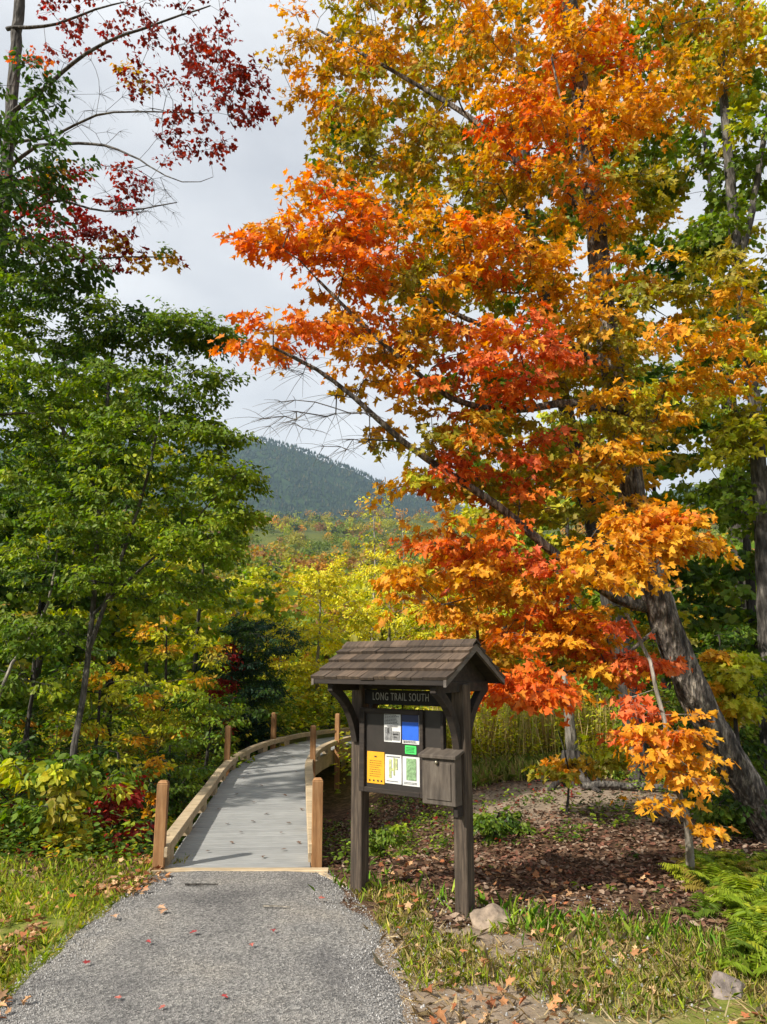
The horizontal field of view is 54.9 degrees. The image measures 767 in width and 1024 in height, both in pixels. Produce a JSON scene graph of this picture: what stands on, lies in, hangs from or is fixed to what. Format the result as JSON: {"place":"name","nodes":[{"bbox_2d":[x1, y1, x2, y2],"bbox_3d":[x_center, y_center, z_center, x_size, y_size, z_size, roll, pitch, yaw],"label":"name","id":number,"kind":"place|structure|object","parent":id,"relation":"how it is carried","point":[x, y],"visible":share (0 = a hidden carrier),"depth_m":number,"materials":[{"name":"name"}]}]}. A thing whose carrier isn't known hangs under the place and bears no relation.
{"place":"outdoors","nodes":[
{"label":"outdoors","id":0,"kind":"place"},
{"bbox_2d":[0,851,192,997],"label":"grass","id":1,"kind":"structure","parent":0,"point":[66,884],"depth_m":5.08,"materials":[{"name":"green plant"}]},
{"bbox_2d":[0,871,416,1023],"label":"path","id":2,"kind":"structure","parent":0,"point":[267,977],"depth_m":3.99,"materials":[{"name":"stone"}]},
{"bbox_2d":[185,883,217,884],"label":"twig","id":3,"kind":"object","parent":2,"relation":"on","point":[199,884],"visible":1,"depth_m":5.36,"materials":[{"name":"wood"}]},
{"bbox_2d":[263,905,289,907],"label":"twig","id":4,"kind":"object","parent":2,"relation":"on","point":[275,906],"visible":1,"depth_m":4.87,"materials":[{"name":"beige wood"}]},
{"bbox_2d":[0,442,766,1023],"bbox_3d":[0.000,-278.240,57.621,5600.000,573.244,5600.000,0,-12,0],"label":"ground","id":5,"kind":"structure","parent":0,"point":[336,806],"depth_m":5.84,"materials":[{"name":"brown soil"}]},
{"bbox_2d":[0,798,53,849],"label":"viburnum","id":6,"kind":"object","parent":5,"relation":"on","point":[24,823],"visible":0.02,"depth_m":7.71,"materials":[{"name":"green plant"}]},
{"bbox_2d":[0,550,58,697],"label":"dead sapling","id":7,"kind":"object","parent":5,"relation":"on","point":[13,661],"visible":0.48,"depth_m":8.68,"materials":[{"name":"wood"}]},
{"bbox_2d":[0,730,59,850],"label":"shrub","id":8,"kind":"object","parent":5,"relation":"on","point":[5,753],"visible":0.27,"depth_m":7.59,"materials":[{"name":"green plant"}]},
{"bbox_2d":[0,502,83,742],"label":"hardwood tree","id":9,"kind":"object","parent":5,"relation":"on","point":[7,527],"visible":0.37,"depth_m":12.01,"materials":[{"name":"green plant"}]},
{"bbox_2d":[0,43,119,299],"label":"beech tree","id":10,"kind":"object","parent":5,"relation":"on","point":[9,190],"visible":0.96,"depth_m":8.54,"materials":[{"name":"green plant"}]},
{"bbox_2d":[0,621,122,835],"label":"shrub","id":11,"kind":"object","parent":5,"relation":"on","point":[13,679],"visible":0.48,"depth_m":9.33,"materials":[{"name":"green plant"}]},
{"bbox_2d":[0,852,131,958],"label":"fallen leaves","id":12,"kind":"object","parent":5,"relation":"on","point":[33,906],"visible":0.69,"depth_m":5.14,"materials":[{"name":"brown plant"}]},
{"bbox_2d":[0,750,135,858],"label":"viburnum","id":13,"kind":"object","parent":5,"relation":"on","point":[75,776],"visible":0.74,"depth_m":6.79,"materials":[{"name":"green plant"}]},
{"bbox_2d":[0,668,180,818],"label":"shrub","id":14,"kind":"object","parent":5,"relation":"on","point":[89,731],"visible":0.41,"depth_m":10.10,"materials":[{"name":"green plant"}]},
{"bbox_2d":[0,423,186,719],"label":"hardwood tree","id":15,"kind":"object","parent":5,"relation":"on","point":[46,665],"visible":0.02,"depth_m":20.73,"materials":[{"name":"green plant"}]},
{"bbox_2d":[0,330,190,762],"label":"hardwood tree","id":16,"kind":"object","parent":5,"relation":"on","point":[85,603],"visible":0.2,"depth_m":13.31,"materials":[{"name":"green plant"}]},
{"bbox_2d":[0,100,191,275],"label":"red maple","id":17,"kind":"object","parent":5,"relation":"on","point":[89,232],"visible":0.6,"depth_m":9.53,"materials":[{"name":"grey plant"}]},
{"bbox_2d":[59,767,154,860],"bbox_3d":[-2.722,3.218,7.434,0.930,1.224,0.837,-8,-14,33],"label":"viburnum","id":18,"kind":"object","parent":5,"relation":"on","point":[136,799],"visible":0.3,"depth_m":7.35,"materials":[{"name":"red plant"}]},
{"bbox_2d":[46,743,204,849],"bbox_3d":[-3.014,3.612,8.748,1.802,1.660,1.559,0,-12,0],"label":"shrub","id":19,"kind":"object","parent":5,"relation":"on","point":[106,768],"visible":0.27,"depth_m":8.68,"materials":[{"name":"green plant"}]},
{"bbox_2d":[13,379,242,747],"bbox_3d":[-5.409,1.137,15.331,4.689,7.720,4.303,4,-12,-20],"label":"hardwood tree","id":20,"kind":"object","parent":5,"relation":"on","point":[123,619],"visible":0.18,"depth_m":14.53,"materials":[{"name":"green plant"}]},
{"bbox_2d":[0,730,255,863],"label":"undergrowth","id":21,"kind":"object","parent":5,"relation":"on","point":[8,793],"visible":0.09,"depth_m":6.65,"materials":[{"name":"green plant"}]},
{"bbox_2d":[0,0,277,269],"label":"red maple","id":22,"kind":"object","parent":5,"relation":"on","point":[191,65],"visible":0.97,"depth_m":9.55,"materials":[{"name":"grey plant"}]},
{"bbox_2d":[0,256,280,850],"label":"beech tree","id":23,"kind":"object","parent":5,"relation":"on","point":[93,422],"visible":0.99,"depth_m":8.36,"materials":[{"name":"green plant"}]},
{"bbox_2d":[141,754,173,855],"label":"shrub","id":24,"kind":"object","parent":5,"relation":"on","point":[152,761],"visible":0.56,"depth_m":8.39,"materials":[{"name":"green plant"}]},
{"bbox_2d":[85,621,237,779],"bbox_3d":[-3.759,3.361,12.540,2.137,2.986,2.348,0,-12,0],"label":"shrub","id":25,"kind":"object","parent":5,"relation":"on","point":[162,653],"visible":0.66,"depth_m":12.52,"materials":[{"name":"green plant"}]},
{"bbox_2d":[101,537,230,700],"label":"hardwood tree","id":26,"kind":"object","parent":5,"relation":"on","point":[185,620],"visible":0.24,"depth_m":23.07,"materials":[{"name":"green plant"}]},
{"bbox_2d":[126,732,214,845],"bbox_3d":[-3.015,3.787,9.950,1.617,1.537,1.877,0,-12,0],"label":"shrub","id":27,"kind":"object","parent":5,"relation":"on","point":[179,783],"visible":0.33,"depth_m":10.02,"materials":[{"name":"green plant"}]},
{"bbox_2d":[127,508,286,732],"bbox_3d":[-4.621,2.424,17.658,3.751,5.544,3.338,-8,-14,34],"label":"hardwood tree","id":28,"kind":"object","parent":5,"relation":"on","point":[241,604],"visible":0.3,"depth_m":17.62,"materials":[{"name":"green plant"}]},
{"bbox_2d":[157,689,277,803],"bbox_3d":[-2.915,3.980,12.090,2.106,2.192,2.021,10,-15,-40],"label":"shrub","id":29,"kind":"object","parent":5,"relation":"on","point":[210,707],"visible":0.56,"depth_m":11.91,"materials":[{"name":"green plant"}]},
{"bbox_2d":[205,642,243,734],"bbox_3d":[-3.091,3.845,14.751,0.861,2.487,0.760,-6,-13,25],"label":"viburnum","id":30,"kind":"object","parent":5,"relation":"on","point":[222,682],"visible":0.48,"depth_m":14.69,"materials":[{"name":"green plant"}]},
{"bbox_2d":[188,563,295,680],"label":"hardwood tree","id":31,"kind":"object","parent":5,"relation":"on","point":[253,610],"visible":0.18,"depth_m":26.83,"materials":[{"name":"yellow plant"}]},
{"bbox_2d":[186,616,315,757],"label":"evergreen tree","id":32,"kind":"object","parent":5,"relation":"on","point":[254,687],"visible":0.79,"depth_m":14.89,"materials":[{"name":"green plant"}]},
{"bbox_2d":[204,675,300,745],"bbox_3d":[-3.003,4.419,16.369,2.070,1.605,2.199,4,-12,-20],"label":"shrub","id":33,"kind":"object","parent":5,"relation":"on","point":[268,705],"visible":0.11,"depth_m":16.28,"materials":[{"name":"green plant"}]},
{"bbox_2d":[33,435,489,521],"bbox_3d":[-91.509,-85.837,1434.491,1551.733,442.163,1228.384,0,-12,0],"label":"spruce forest","id":34,"kind":"object","parent":5,"relation":"on","point":[253,454],"visible":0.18,"depth_m":1762.50,"materials":[{"name":"green plant"}]},
{"bbox_2d":[148,707,394,887],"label":"boardwalk","id":35,"kind":"structure","parent":5,"relation":"on","point":[273,769],"depth_m":7.58,"materials":[{"name":"grey wood"}]},
{"bbox_2d":[256,625,313,681],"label":"shrub","id":36,"kind":"object","parent":5,"relation":"on","point":[305,655],"visible":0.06,"depth_m":25.21,"materials":[{"name":"green plant"}]},
{"bbox_2d":[234,685,341,726],"bbox_3d":[-2.954,5.359,19.882,2.781,1.569,2.851,7,-14,-32],"label":"shrub","id":37,"kind":"object","parent":5,"relation":"on","point":[295,686],"visible":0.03,"depth_m":19.57,"materials":[{"name":"green plant"}]},
{"bbox_2d":[245,612,347,688],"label":"birch tree","id":38,"kind":"object","parent":5,"relation":"on","point":[282,664],"visible":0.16,"depth_m":23.58,"materials":[{"name":"green plant"}]},
{"bbox_2d":[284,670,351,728],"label":"shrub","id":39,"kind":"object","parent":5,"relation":"on","point":[330,698],"visible":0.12,"depth_m":18.65,"materials":[{"name":"green plant"}]},
{"bbox_2d":[241,553,396,728],"bbox_3d":[-1.691,3.271,18.884,3.961,4.396,3.243,8,-14,-35],"label":"birch tree","id":40,"kind":"object","parent":5,"relation":"on","point":[311,575],"visible":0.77,"depth_m":18.58,"materials":[{"name":"yellow plant"}]},
{"bbox_2d":[0,674,672,793],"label":"brush","id":41,"kind":"object","parent":5,"relation":"on","point":[301,722],"visible":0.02,"depth_m":16.48,"materials":[{"name":"green plant"}]},
{"bbox_2d":[343,488,400,640],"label":"birch tree","id":42,"kind":"object","parent":5,"relation":"on","point":[373,547],"visible":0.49,"depth_m":24.30,"materials":[{"name":"yellow plant"}]},
{"bbox_2d":[0,503,754,688],"bbox_3d":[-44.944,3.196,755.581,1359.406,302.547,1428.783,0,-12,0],"label":"forest","id":43,"kind":"object","parent":5,"relation":"on","point":[285,563],"visible":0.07,"depth_m":168.19,"materials":[{"name":"green plant"}]},
{"bbox_2d":[350,822,412,859],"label":"shrub","id":44,"kind":"object","parent":5,"relation":"on","point":[383,840],"visible":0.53,"depth_m":7.25,"materials":[{"name":"green plant"}]},
{"bbox_2d":[0,854,765,1023],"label":"fallen leaves","id":45,"kind":"object","parent":5,"relation":"on","point":[439,1013],"depth_m":4.45,"materials":[{"name":"brown plant"}]},
{"bbox_2d":[0,752,766,893],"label":"undergrowth","id":46,"kind":"object","parent":5,"relation":"on","point":[435,817],"visible":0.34,"depth_m":7.92,"materials":[{"name":"green plant"}]},
{"bbox_2d":[0,776,766,930],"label":"leaf litter","id":47,"kind":"object","parent":5,"relation":"on","point":[615,881],"visible":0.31,"depth_m":6.47,"materials":[{"name":"brown plant"}]},
{"bbox_2d":[325,548,456,689],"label":"birch tree","id":48,"kind":"object","parent":5,"relation":"on","point":[373,570],"visible":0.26,"depth_m":20.68,"materials":[{"name":"yellow plant"}]},
{"bbox_2d":[374,689,410,708],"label":"shrub","id":49,"kind":"object","parent":5,"relation":"on","point":[402,706],"visible":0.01,"depth_m":19.10,"materials":[{"name":"green plant"}]},
{"bbox_2d":[370,510,422,638],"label":"birch tree","id":50,"kind":"object","parent":5,"relation":"on","point":[408,560],"visible":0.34,"depth_m":26.24,"materials":[{"name":"yellow plant"}]},
{"bbox_2d":[310,639,505,917],"bbox_3d":[0.182,1.948,5.237,1.144,2.049,0.867,-8,-14,34],"label":"info kiosk","id":51,"kind":"object","parent":5,"relation":"on","point":[450,674],"visible":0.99,"depth_m":5.17,"materials":[{"name":"brown wood"}]},
{"bbox_2d":[367,751,384,783],"bbox_3d":[-0.057,1.843,5.332,0.154,0.219,0.007,-8,-14,35],"label":"notice","id":52,"kind":"object","parent":51,"relation":"attached to","point":[375,767],"visible":1,"depth_m":5.33,"materials":[{"name":"yellow paper"}]},
{"bbox_2d":[384,714,400,742],"bbox_3d":[0.062,1.549,5.306,0.145,0.198,0.006,-8,-14,34],"label":"notice","id":53,"kind":"object","parent":51,"relation":"attached to","point":[392,727],"visible":1,"depth_m":5.30,"materials":[{"name":"white paper"}]},
{"bbox_2d":[385,754,401,784],"bbox_3d":[0.069,1.825,5.245,0.142,0.196,0.006,-8,-14,35],"label":"notice","id":54,"kind":"object","parent":51,"relation":"attached to","point":[393,769],"visible":1,"depth_m":5.24,"materials":[{"name":"white paper"}]},
{"bbox_2d":[402,715,418,744],"bbox_3d":[0.190,1.531,5.218,0.144,0.207,0.006,-8,-14,35],"label":"notice","id":55,"kind":"object","parent":51,"relation":"attached to","point":[410,729],"visible":1,"depth_m":5.21,"materials":[{"name":"blue paper"}]},
{"bbox_2d":[405,745,415,754],"bbox_3d":[0.189,1.671,5.189,0.094,0.057,0.006,-8,-14,34],"label":"notice","id":56,"kind":"object","parent":51,"relation":"attached to","point":[410,749],"visible":1,"depth_m":5.19,"materials":[{"name":"green paper"}]},
{"bbox_2d":[403,756,419,786],"bbox_3d":[0.192,1.811,5.159,0.144,0.195,0.006,-8,-14,35],"label":"notice","id":57,"kind":"object","parent":51,"relation":"attached to","point":[411,771],"visible":1,"depth_m":5.15,"materials":[{"name":"white paper"}]},
{"bbox_2d":[375,596,499,709],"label":"birch tree","id":58,"kind":"object","parent":5,"relation":"on","point":[410,622],"visible":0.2,"depth_m":17.65,"materials":[{"name":"yellow plant"}]},
{"bbox_2d":[394,538,555,694],"bbox_3d":[2.068,2.565,15.191,3.393,4.382,3.126,9,-14,-36],"label":"maple tree","id":59,"kind":"object","parent":5,"relation":"on","point":[478,620],"visible":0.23,"depth_m":15.06,"materials":[{"name":"orange plant"}]},
{"bbox_2d":[207,0,766,845],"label":"maple tree","id":60,"kind":"object","parent":5,"relation":"on","point":[635,526],"visible":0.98,"depth_m":7.17,"materials":[{"name":"orange plant"}]},
{"bbox_2d":[470,903,509,930],"bbox_3d":[0.686,2.586,4.642,0.266,0.216,0.208,4,-12,-17],"label":"boulder","id":61,"kind":"object","parent":5,"relation":"on","point":[493,912],"visible":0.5,"depth_m":4.61,"materials":[{"name":"stone"}]},
{"bbox_2d":[425,456,565,693],"bbox_3d":[3.654,2.260,23.323,5.119,8.466,4.624,-4,-12,18],"label":"hardwood tree","id":62,"kind":"object","parent":5,"relation":"on","point":[468,512],"visible":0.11,"depth_m":23.70,"materials":[{"name":"orange plant"}]},
{"bbox_2d":[308,0,685,782],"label":"maple tree","id":63,"kind":"object","parent":5,"relation":"on","point":[398,188],"visible":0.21,"depth_m":11.90,"materials":[{"name":"orange plant"}]},
{"bbox_2d":[473,805,539,846],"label":"shrub","id":64,"kind":"object","parent":5,"relation":"on","point":[490,826],"visible":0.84,"depth_m":7.78,"materials":[{"name":"green plant"}]},
{"bbox_2d":[308,864,766,982],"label":"tall grass","id":65,"kind":"structure","parent":5,"relation":"on","point":[531,911],"depth_m":4.56,"materials":[{"name":"green plant"}]},
{"bbox_2d":[345,880,766,1023],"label":"grass","id":66,"kind":"structure","parent":5,"relation":"on","point":[407,951],"depth_m":3.98,"materials":[{"name":"green plant"}]},
{"bbox_2d":[384,895,728,1023],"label":"fallen leaves","id":67,"kind":"object","parent":5,"relation":"on","point":[506,1013],"visible":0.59,"depth_m":3.88,"materials":[{"name":"plant"}]},
{"bbox_2d":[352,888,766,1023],"bbox_3d":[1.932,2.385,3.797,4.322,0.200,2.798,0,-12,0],"label":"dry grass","id":68,"kind":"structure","parent":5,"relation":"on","point":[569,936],"depth_m":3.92,"materials":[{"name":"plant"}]},
{"bbox_2d":[516,547,603,684],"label":"hardwood tree","id":69,"kind":"object","parent":5,"relation":"on","point":[577,599],"visible":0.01,"depth_m":24.82,"materials":[{"name":"orange plant"}]},
{"bbox_2d":[455,410,678,685],"bbox_3d":[4.124,1.383,17.293,4.253,7.504,4.569,6,-13,-28],"label":"hardwood tree","id":70,"kind":"object","parent":5,"relation":"on","point":[554,502],"visible":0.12,"depth_m":16.78,"materials":[{"name":"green plant"}]},
{"bbox_2d":[535,750,602,791],"bbox_3d":[2.586,3.524,10.095,1.034,0.541,1.008,0,-12,0],"label":"tree stump","id":71,"kind":"object","parent":5,"relation":"on","point":[571,754],"visible":0.27,"depth_m":9.96,"materials":[{"name":"grey plant"}]},
{"bbox_2d":[562,673,577,750],"bbox_3d":[2.934,3.224,11.589,0.200,1.604,0.218,10,-16,-41],"label":"snag","id":72,"kind":"object","parent":5,"relation":"on","point":[570,736],"visible":0.3,"depth_m":11.49,"materials":[{"name":"grey plant"}]},
{"bbox_2d":[521,731,637,816],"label":"young maple","id":73,"kind":"object","parent":5,"relation":"on","point":[568,772],"visible":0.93,"depth_m":8.37,"materials":[{"name":"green plant"}]},
{"bbox_2d":[420,689,758,759],"bbox_3d":[4.423,3.807,13.183,7.560,1.445,3.115,0,-12,0],"label":"goldenrod","id":74,"kind":"object","parent":5,"relation":"on","point":[525,725],"visible":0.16,"depth_m":12.35,"materials":[{"name":"green plant"}]},
{"bbox_2d":[561,661,645,747],"bbox_3d":[3.807,3.488,13.037,1.601,1.745,1.510,-10,-15,39],"label":"shrub","id":75,"kind":"object","parent":5,"relation":"on","point":[595,690],"visible":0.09,"depth_m":12.96,"materials":[{"name":"red plant"}]},
{"bbox_2d":[493,123,715,656],"bbox_3d":[6.733,-3.716,21.796,6.527,19.693,6.102,10,-16,-41],"label":"hardwood tree","id":76,"kind":"object","parent":5,"relation":"on","point":[679,156],"visible":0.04,"depth_m":22.59,"materials":[{"name":"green plant"}]},
{"bbox_2d":[472,745,755,787],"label":"meadow grass","id":77,"kind":"structure","parent":5,"relation":"on","point":[492,770],"depth_m":10.75,"materials":[{"name":"green plant"}]},
{"bbox_2d":[580,780,698,790],"bbox_3d":[3.347,3.576,9.636,1.518,0.122,0.126,-2,-12,7],"label":"fallen log","id":78,"kind":"object","parent":5,"relation":"on","point":[603,784],"visible":0.59,"depth_m":9.66,"materials":[{"name":"grey wood"}]},
{"bbox_2d":[593,640,716,756],"bbox_3d":[4.528,3.155,12.203,2.320,2.329,2.432,6,-13,-26],"label":"shrub","id":79,"kind":"object","parent":5,"relation":"on","point":[678,709],"visible":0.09,"depth_m":11.93,"materials":[{"name":"red plant"}]},
{"bbox_2d":[547,370,766,703],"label":"hardwood tree","id":80,"kind":"object","parent":5,"relation":"on","point":[702,574],"visible":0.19,"depth_m":14.36,"materials":[{"name":"green plant"}]},
{"bbox_2d":[596,613,740,869],"bbox_3d":[2.165,1.836,5.796,1.007,2.122,1.098,8,-14,-32],"label":"maple sapling","id":81,"kind":"object","parent":5,"relation":"on","point":[680,740],"visible":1,"depth_m":5.59,"materials":[{"name":"orange plant"}]},
{"bbox_2d":[603,6,766,687],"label":"hardwood tree","id":82,"kind":"object","parent":5,"relation":"on","point":[737,543],"visible":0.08,"depth_m":21.55,"materials":[{"name":"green plant"}]},
{"bbox_2d":[609,0,766,776],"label":"hardwood tree","id":83,"kind":"object","parent":5,"relation":"on","point":[748,417],"visible":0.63,"depth_m":11.51,"materials":[{"name":"green plant"}]},
{"bbox_2d":[633,297,766,697],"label":"hardwood tree","id":84,"kind":"object","parent":5,"relation":"on","point":[730,576],"visible":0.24,"depth_m":13.85,"materials":[{"name":"green plant"}]},
{"bbox_2d":[649,624,766,786],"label":"shrub","id":85,"kind":"object","parent":5,"relation":"on","point":[732,634],"visible":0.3,"depth_m":9.99,"materials":[{"name":"green plant"}]},
{"bbox_2d":[656,844,766,980],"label":"ferns","id":86,"kind":"object","parent":5,"relation":"on","point":[728,881],"visible":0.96,"depth_m":5.12,"materials":[{"name":"green plant"}]},
{"bbox_2d":[673,784,766,839],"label":"shrub","id":87,"kind":"object","parent":5,"relation":"on","point":[724,804],"visible":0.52,"depth_m":7.52,"materials":[{"name":"green plant"}]},
{"bbox_2d":[707,970,745,999],"bbox_3d":[1.720,2.401,3.700,0.189,0.180,0.237,-5,-13,21],"label":"boulder","id":88,"kind":"object","parent":5,"relation":"on","point":[723,981],"visible":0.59,"depth_m":3.66,"materials":[{"name":"stone"}]},
{"bbox_2d":[697,648,766,743],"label":"young maple","id":89,"kind":"object","parent":5,"relation":"on","point":[732,687],"visible":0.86,"depth_m":8.87,"materials":[{"name":"green plant"}]},
{"bbox_2d":[0,0,766,508],"label":"sky","id":90,"kind":"structure","parent":0,"point":[238,195],"materials":[{"name":"white"}]}
]}

